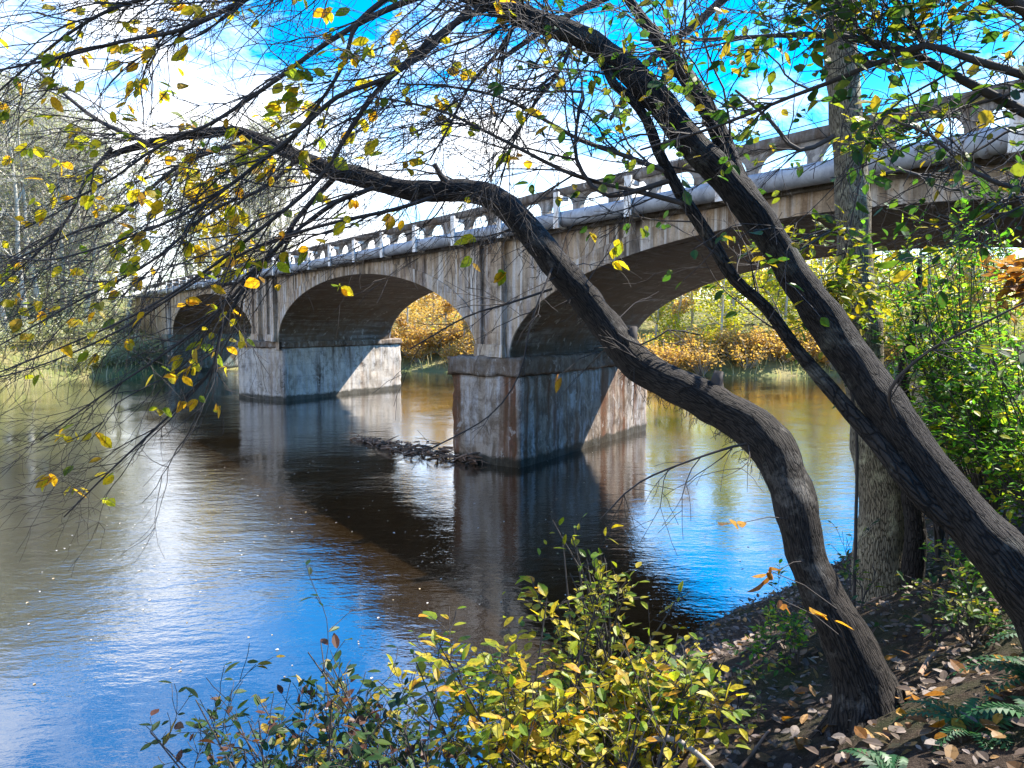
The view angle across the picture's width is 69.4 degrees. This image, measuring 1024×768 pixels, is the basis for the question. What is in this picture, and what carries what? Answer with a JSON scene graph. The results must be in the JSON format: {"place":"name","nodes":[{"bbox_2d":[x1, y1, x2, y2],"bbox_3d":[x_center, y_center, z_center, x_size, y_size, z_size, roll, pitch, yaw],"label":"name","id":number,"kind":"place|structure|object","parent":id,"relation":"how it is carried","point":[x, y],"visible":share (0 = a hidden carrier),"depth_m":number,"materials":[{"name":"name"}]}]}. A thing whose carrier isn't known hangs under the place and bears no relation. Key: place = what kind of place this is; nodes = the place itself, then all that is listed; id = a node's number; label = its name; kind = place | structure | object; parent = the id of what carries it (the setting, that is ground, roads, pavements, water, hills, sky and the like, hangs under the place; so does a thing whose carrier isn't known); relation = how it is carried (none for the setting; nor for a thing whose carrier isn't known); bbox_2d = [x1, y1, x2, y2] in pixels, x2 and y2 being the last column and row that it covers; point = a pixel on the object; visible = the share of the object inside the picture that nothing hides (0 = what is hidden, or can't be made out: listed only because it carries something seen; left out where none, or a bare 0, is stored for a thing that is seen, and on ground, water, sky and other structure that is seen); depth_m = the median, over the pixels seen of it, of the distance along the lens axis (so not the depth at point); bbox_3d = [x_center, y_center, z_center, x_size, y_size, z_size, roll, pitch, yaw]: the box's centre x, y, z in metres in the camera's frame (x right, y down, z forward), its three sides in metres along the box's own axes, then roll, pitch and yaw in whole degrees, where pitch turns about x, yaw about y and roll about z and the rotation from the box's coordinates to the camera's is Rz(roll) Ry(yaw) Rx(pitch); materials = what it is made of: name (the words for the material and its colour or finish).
{"place":"outdoors","nodes":[
{"label":"outdoors","id":0,"kind":"place"},
{"bbox_2d":[0,369,922,767],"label":"river water","id":1,"kind":"structure","parent":0,"point":[408,551],"depth_m":13.23,"materials":[{"name":"blue liquid"}]},
{"bbox_2d":[350,433,486,464],"bbox_3d":[-3.197,1.970,23.233,1.824,0.506,6.968,-4,6,-37],"label":"driftwood raft","id":2,"kind":"object","parent":1,"relation":"on","point":[409,448],"visible":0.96,"depth_m":22.40,"materials":[{"name":"brown wood"}]},
{"bbox_2d":[127,79,1023,467],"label":"arch bridge","id":3,"kind":"structure","parent":1,"relation":"in","point":[303,349],"depth_m":21.24,"materials":[{"name":"concrete"}]},
{"bbox_2d":[0,298,1023,767],"bbox_3d":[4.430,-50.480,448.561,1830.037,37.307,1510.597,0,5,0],"label":"ground","id":4,"kind":"structure","parent":0,"point":[962,690],"depth_m":5.21,"materials":[{"name":"soil"}]},
{"bbox_2d":[0,159,45,334],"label":"bare tree","id":5,"kind":"object","parent":4,"relation":"on","point":[1,314],"visible":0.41,"depth_m":58.11,"materials":[{"name":"grey plant"}]},
{"bbox_2d":[0,79,56,329],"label":"bare tree","id":6,"kind":"object","parent":4,"relation":"on","point":[35,290],"visible":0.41,"depth_m":58.82,"materials":[{"name":"grey plant"}]},
{"bbox_2d":[0,113,62,298],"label":"bare tree","id":7,"kind":"object","parent":4,"relation":"on","point":[31,167],"visible":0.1,"depth_m":69.32,"materials":[{"name":"grey plant"}]},
{"bbox_2d":[0,70,67,327],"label":"bare tree","id":8,"kind":"object","parent":4,"relation":"on","point":[16,201],"visible":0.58,"depth_m":57.87,"materials":[{"name":"grey plant"}]},
{"bbox_2d":[0,111,67,331],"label":"bare tree","id":9,"kind":"object","parent":4,"relation":"on","point":[2,237],"visible":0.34,"depth_m":59.42,"materials":[{"name":"grey plant"}]},
{"bbox_2d":[14,314,65,348],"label":"pale bush","id":10,"kind":"object","parent":4,"relation":"on","point":[43,336],"visible":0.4,"depth_m":55.17,"materials":[{"name":"green plant"}]},
{"bbox_2d":[0,89,80,298],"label":"bare tree","id":11,"kind":"object","parent":4,"relation":"on","point":[40,163],"visible":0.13,"depth_m":70.95,"materials":[{"name":"grey plant"}]},
{"bbox_2d":[0,119,81,312],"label":"bare tree","id":12,"kind":"object","parent":4,"relation":"on","point":[32,195],"visible":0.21,"depth_m":61.60,"materials":[{"name":"grey plant"}]},
{"bbox_2d":[0,40,106,305],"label":"bare tree","id":13,"kind":"object","parent":4,"relation":"on","point":[42,70],"visible":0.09,"depth_m":71.06,"materials":[{"name":"grey plant"}]},
{"bbox_2d":[10,73,104,245],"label":"bare tree","id":14,"kind":"object","parent":4,"relation":"on","point":[51,118],"visible":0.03,"depth_m":78.80,"materials":[{"name":"grey plant"}]},
{"bbox_2d":[4,75,124,326],"bbox_3d":[-38.331,-14.384,62.619,10.797,20.873,10.199,-2,5,-20],"label":"bare tree","id":15,"kind":"object","parent":4,"relation":"on","point":[59,220],"visible":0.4,"depth_m":61.06,"materials":[{"name":"grey plant"}]},
{"bbox_2d":[23,110,114,333],"bbox_3d":[-37.243,-13.402,61.580,8.362,19.588,7.980,0,5,0],"label":"bare tree","id":16,"kind":"object","parent":4,"relation":"on","point":[65,228],"visible":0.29,"depth_m":61.52,"materials":[{"name":"grey plant"}]},
{"bbox_2d":[39,101,124,329],"bbox_3d":[-36.821,-13.837,63.310,6.461,19.682,6.672,1,5,9],"label":"bare tree","id":17,"kind":"object","parent":4,"relation":"on","point":[102,192],"visible":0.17,"depth_m":63.98,"materials":[{"name":"grey plant"}]},
{"bbox_2d":[55,344,111,370],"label":"pale bush","id":18,"kind":"object","parent":4,"relation":"on","point":[75,355],"visible":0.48,"depth_m":53.85,"materials":[{"name":"green plant"}]},
{"bbox_2d":[57,311,113,341],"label":"pale bush","id":19,"kind":"object","parent":4,"relation":"on","point":[84,326],"visible":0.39,"depth_m":59.35,"materials":[{"name":"green plant"}]},
{"bbox_2d":[33,94,155,301],"bbox_3d":[-36.163,-14.356,63.950,10.228,20.932,10.828,-1,5,-17],"label":"bare tree","id":20,"kind":"object","parent":4,"relation":"on","point":[125,260],"visible":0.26,"depth_m":62.84,"materials":[{"name":"grey plant"}]},
{"bbox_2d":[51,117,140,323],"bbox_3d":[-34.827,-12.734,62.362,6.255,18.280,7.607,-1,5,-6],"label":"bare tree","id":21,"kind":"object","parent":4,"relation":"on","point":[95,231],"visible":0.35,"depth_m":61.75,"materials":[{"name":"grey plant"}]},
{"bbox_2d":[85,343,120,366],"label":"pale bush","id":22,"kind":"object","parent":4,"relation":"on","point":[105,352],"visible":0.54,"depth_m":55.86,"materials":[{"name":"green plant"}]},
{"bbox_2d":[0,204,210,347],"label":"wood foliage","id":23,"kind":"object","parent":4,"relation":"on","point":[84,304],"visible":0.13,"depth_m":61.58,"materials":[{"name":"green plant"}]},
{"bbox_2d":[73,117,150,318],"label":"bare tree","id":24,"kind":"object","parent":4,"relation":"on","point":[113,311],"visible":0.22,"depth_m":67.42,"materials":[{"name":"grey plant"}]},
{"bbox_2d":[92,147,173,337],"bbox_3d":[-32.283,-11.869,63.890,5.605,16.381,6.816,1,5,9],"label":"bare tree","id":25,"kind":"object","parent":4,"relation":"on","point":[135,225],"visible":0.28,"depth_m":63.50,"materials":[{"name":"grey plant"}]},
{"bbox_2d":[116,331,166,363],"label":"pale bush","id":26,"kind":"object","parent":4,"relation":"on","point":[144,350],"visible":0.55,"depth_m":58.17,"materials":[{"name":"green plant"}]},
{"bbox_2d":[152,146,209,275],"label":"bare tree","id":27,"kind":"object","parent":4,"relation":"on","point":[175,248],"visible":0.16,"depth_m":102.16,"materials":[{"name":"grey plant"}]},
{"bbox_2d":[161,162,220,274],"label":"bare tree","id":28,"kind":"object","parent":4,"relation":"on","point":[188,238],"visible":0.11,"depth_m":99.88,"materials":[{"name":"grey plant"}]},
{"bbox_2d":[159,106,243,268],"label":"bare tree","id":29,"kind":"object","parent":4,"relation":"on","point":[223,143],"visible":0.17,"depth_m":80.19,"materials":[{"name":"grey plant"}]},
{"bbox_2d":[176,163,254,271],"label":"golden tree","id":30,"kind":"object","parent":4,"relation":"on","point":[198,247],"visible":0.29,"depth_m":76.43,"materials":[{"name":"yellow plant"}]},
{"bbox_2d":[199,104,296,269],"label":"bare tree","id":31,"kind":"object","parent":4,"relation":"on","point":[261,120],"visible":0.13,"depth_m":82.60,"materials":[{"name":"grey plant"}]},
{"bbox_2d":[223,165,280,270],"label":"bare tree","id":32,"kind":"object","parent":4,"relation":"on","point":[245,211],"visible":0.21,"depth_m":76.65,"materials":[{"name":"grey plant"}]},
{"bbox_2d":[209,111,303,268],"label":"bare tree","id":33,"kind":"object","parent":4,"relation":"on","point":[270,228],"visible":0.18,"depth_m":83.29,"materials":[{"name":"grey plant"}]},
{"bbox_2d":[219,119,311,270],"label":"bare tree","id":34,"kind":"object","parent":4,"relation":"on","point":[265,198],"visible":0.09,"depth_m":83.94,"materials":[{"name":"grey plant"}]},
{"bbox_2d":[239,127,311,263],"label":"bare tree","id":35,"kind":"object","parent":4,"relation":"on","point":[280,221],"visible":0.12,"depth_m":90.16,"materials":[{"name":"grey plant"}]},
{"bbox_2d":[139,559,488,767],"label":"waxy shrub","id":36,"kind":"object","parent":4,"relation":"on","point":[353,752],"visible":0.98,"depth_m":3.26,"materials":[{"name":"green plant"}]},
{"bbox_2d":[393,305,419,347],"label":"straw gold tree","id":37,"kind":"object","parent":4,"relation":"on","point":[400,322],"visible":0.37,"depth_m":63.86,"materials":[{"name":"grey plant"}]},
{"bbox_2d":[390,321,438,357],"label":"straw bush","id":38,"kind":"object","parent":4,"relation":"on","point":[409,341],"visible":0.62,"depth_m":62.79,"materials":[{"name":"yellow plant"}]},
{"bbox_2d":[402,339,432,362],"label":"straw bush","id":39,"kind":"object","parent":4,"relation":"on","point":[413,353],"visible":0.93,"depth_m":62.14,"materials":[{"name":"yellow plant"}]},
{"bbox_2d":[404,316,452,352],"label":"straw bush","id":40,"kind":"object","parent":4,"relation":"on","point":[421,329],"visible":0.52,"depth_m":63.29,"materials":[{"name":"yellow plant"}]},
{"bbox_2d":[411,319,450,352],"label":"straw bush","id":41,"kind":"object","parent":4,"relation":"on","point":[435,343],"visible":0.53,"depth_m":63.03,"materials":[{"name":"yellow plant"}]},
{"bbox_2d":[423,317,461,351],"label":"straw bush","id":42,"kind":"object","parent":4,"relation":"on","point":[444,333],"visible":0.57,"depth_m":62.81,"materials":[{"name":"yellow plant"}]},
{"bbox_2d":[429,292,458,325],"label":"straw gold tree","id":43,"kind":"object","parent":4,"relation":"on","point":[447,304],"visible":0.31,"depth_m":67.22,"materials":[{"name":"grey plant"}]},
{"bbox_2d":[0,29,920,738],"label":"arching tree","id":44,"kind":"object","parent":4,"relation":"on","point":[864,685],"visible":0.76,"depth_m":5.77,"materials":[{"name":"brown plant"}]},
{"bbox_2d":[453,330,474,355],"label":"straw bush","id":45,"kind":"object","parent":4,"relation":"on","point":[465,348],"visible":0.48,"depth_m":59.27,"materials":[{"name":"yellow plant"}]},
{"bbox_2d":[0,0,1023,652],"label":"leaning tree","id":46,"kind":"object","parent":4,"relation":"on","point":[918,464],"visible":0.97,"depth_m":4.37,"materials":[{"name":"brown plant"}]},
{"bbox_2d":[0,328,1023,382],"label":"bank grass","id":47,"kind":"structure","parent":4,"relation":"on","point":[130,334],"depth_m":55.71,"materials":[{"name":"yellow plant"}]},
{"bbox_2d":[373,576,757,767],"bbox_3d":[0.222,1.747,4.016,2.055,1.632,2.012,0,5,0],"label":"golden bush","id":48,"kind":"object","parent":4,"relation":"on","point":[500,702],"visible":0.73,"depth_m":3.51,"materials":[{"name":"yellow plant"}]},
{"bbox_2d":[394,268,766,331],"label":"scrub foliage","id":49,"kind":"object","parent":4,"relation":"on","point":[421,310],"visible":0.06,"depth_m":71.10,"materials":[{"name":"plant"}]},
{"bbox_2d":[492,513,685,767],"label":"upright sapling","id":50,"kind":"object","parent":4,"relation":"on","point":[604,649],"visible":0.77,"depth_m":4.10,"materials":[{"name":"green plant"}]},
{"bbox_2d":[648,301,672,341],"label":"yellow green tree","id":51,"kind":"object","parent":4,"relation":"on","point":[660,311],"visible":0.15,"depth_m":61.81,"materials":[{"name":"grey plant"}]},
{"bbox_2d":[646,318,683,350],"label":"lime bush","id":52,"kind":"object","parent":4,"relation":"on","point":[659,337],"visible":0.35,"depth_m":58.41,"materials":[{"name":"green plant"}]},
{"bbox_2d":[641,334,692,365],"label":"straw bush","id":53,"kind":"object","parent":4,"relation":"on","point":[671,361],"visible":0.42,"depth_m":55.09,"materials":[{"name":"yellow plant"}]},
{"bbox_2d":[652,303,693,337],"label":"lime bush","id":54,"kind":"object","parent":4,"relation":"on","point":[676,325],"visible":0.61,"depth_m":61.28,"materials":[{"name":"green plant"}]},
{"bbox_2d":[670,286,703,320],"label":"straw gold tree","id":55,"kind":"object","parent":4,"relation":"on","point":[681,302],"visible":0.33,"depth_m":62.49,"materials":[{"name":"grey plant"}]},
{"bbox_2d":[671,335,725,374],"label":"straw bush","id":56,"kind":"object","parent":4,"relation":"on","point":[707,354],"visible":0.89,"depth_m":55.44,"materials":[{"name":"yellow plant"}]},
{"bbox_2d":[678,324,733,361],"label":"straw bush","id":57,"kind":"object","parent":4,"relation":"on","point":[692,341],"visible":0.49,"depth_m":57.54,"materials":[{"name":"yellow plant"}]},
{"bbox_2d":[694,279,736,331],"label":"yellow green tree","id":58,"kind":"object","parent":4,"relation":"on","point":[725,310],"visible":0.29,"depth_m":60.06,"materials":[{"name":"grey plant"}]},
{"bbox_2d":[421,249,1023,331],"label":"scrub foliage","id":59,"kind":"object","parent":4,"relation":"on","point":[701,306],"visible":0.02,"depth_m":71.33,"materials":[{"name":"green plant"}]},
{"bbox_2d":[705,307,748,334],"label":"lime bush","id":60,"kind":"object","parent":4,"relation":"on","point":[736,319],"visible":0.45,"depth_m":61.69,"materials":[{"name":"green plant"}]},
{"bbox_2d":[677,629,784,729],"bbox_3d":[1.518,2.032,4.995,0.850,0.578,0.510,-1,5,-9],"label":"ground plant","id":61,"kind":"object","parent":4,"relation":"on","point":[753,710],"visible":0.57,"depth_m":5.07,"materials":[{"name":"green plant"}]},
{"bbox_2d":[707,317,762,359],"bbox_3d":[17.265,-3.518,57.843,4.622,3.430,4.701,2,5,24],"label":"straw bush","id":62,"kind":"object","parent":4,"relation":"on","point":[729,334],"visible":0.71,"depth_m":57.29,"materials":[{"name":"yellow plant"}]},
{"bbox_2d":[707,269,764,321],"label":"yellow green tree","id":63,"kind":"object","parent":4,"relation":"on","point":[739,298],"visible":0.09,"depth_m":62.91,"materials":[{"name":"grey plant"}]},
{"bbox_2d":[720,319,777,357],"bbox_3d":[18.836,-3.519,57.740,4.261,3.162,4.334,-4,7,-43],"label":"straw bush","id":64,"kind":"object","parent":4,"relation":"on","point":[754,331],"visible":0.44,"depth_m":57.14,"materials":[{"name":"yellow plant"}]},
{"bbox_2d":[718,330,782,369],"bbox_3d":[17.915,-2.602,56.273,4.613,3.066,3.974,-3,5,-29],"label":"straw bush","id":65,"kind":"object","parent":4,"relation":"on","point":[740,357],"visible":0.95,"depth_m":56.11,"materials":[{"name":"yellow plant"}]},
{"bbox_2d":[500,0,1023,605],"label":"straight tree","id":66,"kind":"object","parent":4,"relation":"on","point":[880,546],"visible":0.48,"depth_m":6.83,"materials":[{"name":"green plant"}]},
{"bbox_2d":[500,478,1023,767],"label":"riverbank","id":67,"kind":"structure","parent":4,"relation":"on","point":[794,730],"depth_m":4.73,"materials":[{"name":"brown soil"}]},
{"bbox_2d":[504,0,1023,376],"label":"overhanging tree","id":68,"kind":"object","parent":4,"relation":"on","point":[897,13],"visible":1,"depth_m":3.06,"materials":[{"name":"green plant"}]},
{"bbox_2d":[721,559,815,675],"bbox_3d":[2.209,1.935,6.057,0.618,0.724,1.125,4,6,41],"label":"ground plant","id":69,"kind":"object","parent":4,"relation":"on","point":[791,630],"visible":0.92,"depth_m":5.92,"materials":[{"name":"green plant"}]},
{"bbox_2d":[750,268,788,314],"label":"yellow green tree","id":70,"kind":"object","parent":4,"relation":"on","point":[768,287],"visible":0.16,"depth_m":64.84,"materials":[{"name":"grey plant"}]},
{"bbox_2d":[746,325,800,360],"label":"straw bush","id":71,"kind":"object","parent":4,"relation":"on","point":[778,344],"visible":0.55,"depth_m":56.83,"materials":[{"name":"yellow plant"}]},
{"bbox_2d":[755,275,797,322],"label":"yellow green tree","id":72,"kind":"object","parent":4,"relation":"on","point":[782,307],"visible":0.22,"depth_m":59.90,"materials":[{"name":"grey plant"}]},
{"bbox_2d":[738,592,896,656],"bbox_3d":[2.648,2.097,6.449,1.314,0.624,0.091,1,5,7],"label":"fallen stick","id":73,"kind":"object","parent":4,"relation":"on","point":[857,608],"visible":0.49,"depth_m":6.45,"materials":[{"name":"brown wood"}]},
{"bbox_2d":[805,256,835,284],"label":"yellow green tree","id":74,"kind":"object","parent":4,"relation":"on","point":[817,266],"visible":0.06,"depth_m":61.94,"materials":[{"name":"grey plant"}]},
{"bbox_2d":[742,101,918,607],"bbox_3d":[2.468,-0.041,5.903,1.212,4.326,1.486,2,5,25],"label":"yellow sapling","id":75,"kind":"object","parent":4,"relation":"on","point":[840,296],"visible":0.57,"depth_m":5.67,"materials":[{"name":"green plant"}]},
{"bbox_2d":[768,518,913,626],"bbox_3d":[2.390,1.547,5.542,0.962,1.019,0.691,-1,5,-10],"label":"wispy seedling","id":76,"kind":"object","parent":4,"relation":"on","point":[844,573],"visible":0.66,"depth_m":5.54,"materials":[{"name":"green plant"}]},
{"bbox_2d":[834,748,907,767],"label":"fern","id":77,"kind":"object","parent":4,"relation":"on","point":[890,760],"visible":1,"depth_m":3.19,"materials":[{"name":"green plant"}]},
{"bbox_2d":[736,649,1023,767],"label":"orange leaves","id":78,"kind":"object","parent":4,"relation":"on","point":[951,751],"visible":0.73,"depth_m":3.52,"materials":[{"name":"orange plant"}]},
{"bbox_2d":[873,251,903,310],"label":"yellow green tree","id":79,"kind":"object","parent":4,"relation":"on","point":[875,273],"visible":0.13,"depth_m":61.50,"materials":[{"name":"grey plant"}]},
{"bbox_2d":[874,250,914,328],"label":"yellow green tree","id":80,"kind":"object","parent":4,"relation":"on","point":[900,287],"visible":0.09,"depth_m":64.80,"materials":[{"name":"grey plant"}]},
{"bbox_2d":[815,178,1023,590],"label":"young tree","id":81,"kind":"object","parent":4,"relation":"on","point":[915,539],"visible":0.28,"depth_m":6.67,"materials":[{"name":"green plant"}]},
{"bbox_2d":[884,248,954,326],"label":"yellow green tree","id":82,"kind":"object","parent":4,"relation":"on","point":[913,278],"visible":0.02,"depth_m":68.34,"materials":[{"name":"grey plant"}]},
{"bbox_2d":[885,248,965,340],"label":"yellow green tree","id":83,"kind":"object","parent":4,"relation":"on","point":[932,269],"visible":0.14,"depth_m":59.08,"materials":[{"name":"grey plant"}]},
{"bbox_2d":[843,194,1023,579],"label":"green bush","id":84,"kind":"object","parent":4,"relation":"on","point":[952,363],"visible":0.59,"depth_m":6.08,"materials":[{"name":"green plant"}]},
{"bbox_2d":[913,372,977,562],"bbox_3d":[4.253,0.823,7.305,0.744,2.045,0.908,2,5,18],"label":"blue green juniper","id":85,"kind":"object","parent":4,"relation":"on","point":[938,551],"visible":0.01,"depth_m":7.42,"materials":[{"name":"green plant"}]},
{"bbox_2d":[895,550,1012,646],"bbox_3d":[2.921,1.359,4.687,0.768,0.629,0.865,0,5,0],"label":"ground plant","id":86,"kind":"object","parent":4,"relation":"on","point":[986,613],"visible":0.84,"depth_m":4.66,"materials":[{"name":"green plant"}]},
{"bbox_2d":[919,539,988,609],"bbox_3d":[3.353,1.351,5.170,0.669,0.622,0.950,-1,5,-16],"label":"ground plant","id":87,"kind":"object","parent":4,"relation":"on","point":[957,554],"visible":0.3,"depth_m":5.37,"materials":[{"name":"green plant"}]},
{"bbox_2d":[885,300,1023,577],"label":"bush","id":88,"kind":"object","parent":4,"relation":"on","point":[992,450],"visible":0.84,"depth_m":5.60,"materials":[{"name":"green plant"}]},
{"bbox_2d":[891,697,1022,753],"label":"fern","id":89,"kind":"object","parent":4,"relation":"on","point":[970,702],"visible":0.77,"depth_m":3.33,"materials":[{"name":"green plant"}]},
{"bbox_2d":[917,608,1000,675],"bbox_3d":[2.845,1.574,4.646,1.079,0.246,0.080,-3,6,-31],"label":"fallen stick","id":90,"kind":"object","parent":4,"relation":"on","point":[928,659],"visible":0.67,"depth_m":4.52,"materials":[{"name":"brown wood"}]},
{"bbox_2d":[932,247,1012,314],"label":"yellow green tree","id":91,"kind":"object","parent":4,"relation":"on","point":[987,294],"visible":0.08,"depth_m":62.85,"materials":[{"name":"grey plant"}]},
{"bbox_2d":[951,248,1003,318],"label":"straw gold tree","id":92,"kind":"object","parent":4,"relation":"on","point":[979,292],"visible":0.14,"depth_m":64.95,"materials":[{"name":"grey plant"}]},
{"bbox_2d":[946,655,1023,704],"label":"fern","id":93,"kind":"object","parent":4,"relation":"on","point":[1019,669],"visible":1,"depth_m":3.55,"materials":[{"name":"green plant"}]},
{"bbox_2d":[955,247,1021,324],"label":"yellow green tree","id":94,"kind":"object","parent":4,"relation":"on","point":[1014,250],"visible":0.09,"depth_m":67.53,"materials":[{"name":"grey plant"}]},
{"bbox_2d":[955,696,1023,721],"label":"fern","id":95,"kind":"object","parent":4,"relation":"on","point":[1007,708],"visible":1,"depth_m":3.20,"materials":[{"name":"green plant"}]},
{"bbox_2d":[977,254,1023,325],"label":"orange bough","id":96,"kind":"object","parent":4,"relation":"on","point":[1014,282],"visible":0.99,"depth_m":5.03,"materials":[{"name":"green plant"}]},
{"bbox_2d":[983,620,1023,657],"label":"fern","id":97,"kind":"object","parent":4,"relation":"on","point":[1007,635],"visible":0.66,"depth_m":4.04,"materials":[{"name":"green plant"}]},
{"bbox_2d":[0,0,1023,300],"label":"sky","id":98,"kind":"structure","parent":0,"point":[590,165],"materials":[{"name":"blue"}]},
{"bbox_2d":[187,68,1018,267],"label":"overhead cable","id":99,"kind":"object","parent":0,"point":[819,121],"visible":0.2,"depth_m":19.81,"materials":[{"name":"black metal"}]},
{"bbox_2d":[203,15,1019,255],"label":"overhead cable","id":100,"kind":"object","parent":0,"point":[763,96],"visible":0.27,"depth_m":20.18,"materials":[{"name":"black metal"}]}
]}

